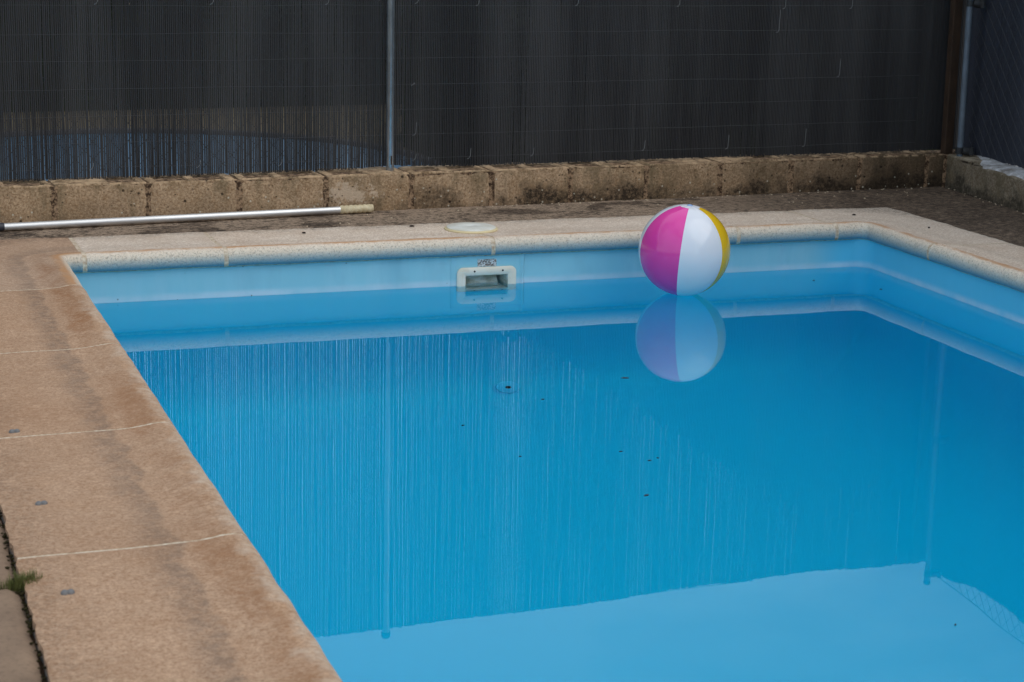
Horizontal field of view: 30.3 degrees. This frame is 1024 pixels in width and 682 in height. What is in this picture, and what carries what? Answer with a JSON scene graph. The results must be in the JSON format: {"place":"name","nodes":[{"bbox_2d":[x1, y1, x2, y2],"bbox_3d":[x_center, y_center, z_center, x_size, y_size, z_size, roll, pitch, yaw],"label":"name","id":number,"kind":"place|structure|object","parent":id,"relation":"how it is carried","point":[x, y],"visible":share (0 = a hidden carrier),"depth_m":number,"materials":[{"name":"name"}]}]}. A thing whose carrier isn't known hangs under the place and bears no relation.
{"place":"outdoors","nodes":[
{"label":"outdoors","id":0,"kind":"place"},
{"bbox_2d":[0,517,47,681],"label":"soil","id":1,"kind":"structure","parent":0,"point":[42,670],"depth_m":3.71,"materials":[{"name":"brown soil"}]},
{"bbox_2d":[0,520,13,589],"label":"paving slab","id":2,"kind":"structure","parent":1,"relation":"on","point":[4,562],"depth_m":4.08,"materials":[{"name":"beige concrete"}]},
{"bbox_2d":[0,589,42,681],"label":"paving slab","id":3,"kind":"structure","parent":1,"relation":"on","point":[18,658],"depth_m":3.62,"materials":[{"name":"beige concrete"}]},
{"bbox_2d":[0,567,42,591],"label":"grass tuft","id":4,"kind":"object","parent":1,"relation":"in","point":[16,584],"visible":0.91,"depth_m":3.93,"materials":[{"name":"green plant"}]},
{"bbox_2d":[0,511,47,679],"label":"moss","id":5,"kind":"object","parent":1,"relation":"on","point":[26,610],"visible":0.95,"depth_m":3.84,"materials":[{"name":"green plant"}]},
{"bbox_2d":[2,3,954,164],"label":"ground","id":6,"kind":"structure","parent":0,"point":[231,121],"depth_m":12.71,"materials":[{"name":"brown soil"}]},
{"bbox_2d":[0,128,428,180],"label":"round pool","id":7,"kind":"structure","parent":6,"relation":"on","point":[397,166],"depth_m":10.72,"materials":[{"name":"blue plastic"}]},
{"bbox_2d":[0,149,954,222],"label":"block wall","id":8,"kind":"structure","parent":6,"relation":"on","point":[409,187],"depth_m":8.74,"materials":[{"name":"beige concrete"}]},
{"bbox_2d":[0,0,966,181],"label":"screen fence","id":9,"kind":"object","parent":8,"relation":"on","point":[877,38],"visible":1,"depth_m":8.76,"materials":[{"name":"black fabric"}]},
{"bbox_2d":[0,187,973,239],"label":"dirt ground","id":10,"kind":"structure","parent":6,"relation":"on","point":[877,198],"depth_m":8.67,"materials":[{"name":"brown soil"}]},
{"bbox_2d":[0,204,373,230],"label":"telescopic pole","id":11,"kind":"object","parent":10,"relation":"on","point":[359,208],"visible":1,"depth_m":8.16,"materials":[{"name":"metal"}]},
{"bbox_2d":[303,187,1023,226],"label":"grit","id":12,"kind":"object","parent":10,"relation":"on","point":[715,198],"visible":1,"depth_m":9.12,"materials":[{"name":"beige gravel"}]},
{"bbox_2d":[0,207,1023,681],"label":"swimming pool","id":13,"kind":"structure","parent":6,"relation":"in","point":[130,539],"depth_m":5.53,"materials":[{"name":"concrete"}]},
{"bbox_2d":[444,222,497,233],"bbox_3d":[-0.178,-0.493,8.201,0.234,0.016,0.234,-4,14,-22],"label":"skimmer lid","id":14,"kind":"object","parent":13,"relation":"on","point":[471,228],"visible":1,"depth_m":8.15,"materials":[{"name":"white plastic"}]},
{"bbox_2d":[94,267,1023,681],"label":"water","id":15,"kind":"structure","parent":13,"relation":"in","point":[830,481],"depth_m":5.45,"materials":[{"name":"blue liquid"}]},
{"bbox_2d":[638,204,729,295],"bbox_3d":[0.718,-0.380,7.866,0.382,0.386,0.382,-4,14,-22],"label":"beach ball","id":16,"kind":"object","parent":15,"relation":"on","point":[683,249],"visible":1,"depth_m":7.73,"materials":[{"name":"multicoloured plastic"}]},
{"bbox_2d":[892,198,1023,246],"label":"deck","id":17,"kind":"structure","parent":6,"relation":"on","point":[990,219],"depth_m":8.88,"materials":[{"name":"concrete"}]},
{"bbox_2d":[945,154,1023,212],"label":"concrete wall","id":18,"kind":"structure","parent":17,"relation":"on","point":[991,180],"depth_m":9.34,"materials":[{"name":"grey concrete"}]},
{"bbox_2d":[955,0,1023,168],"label":"screen fence","id":19,"kind":"object","parent":18,"relation":"on","point":[991,119],"visible":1,"depth_m":9.45,"materials":[{"name":"blue fabric"}]}
]}

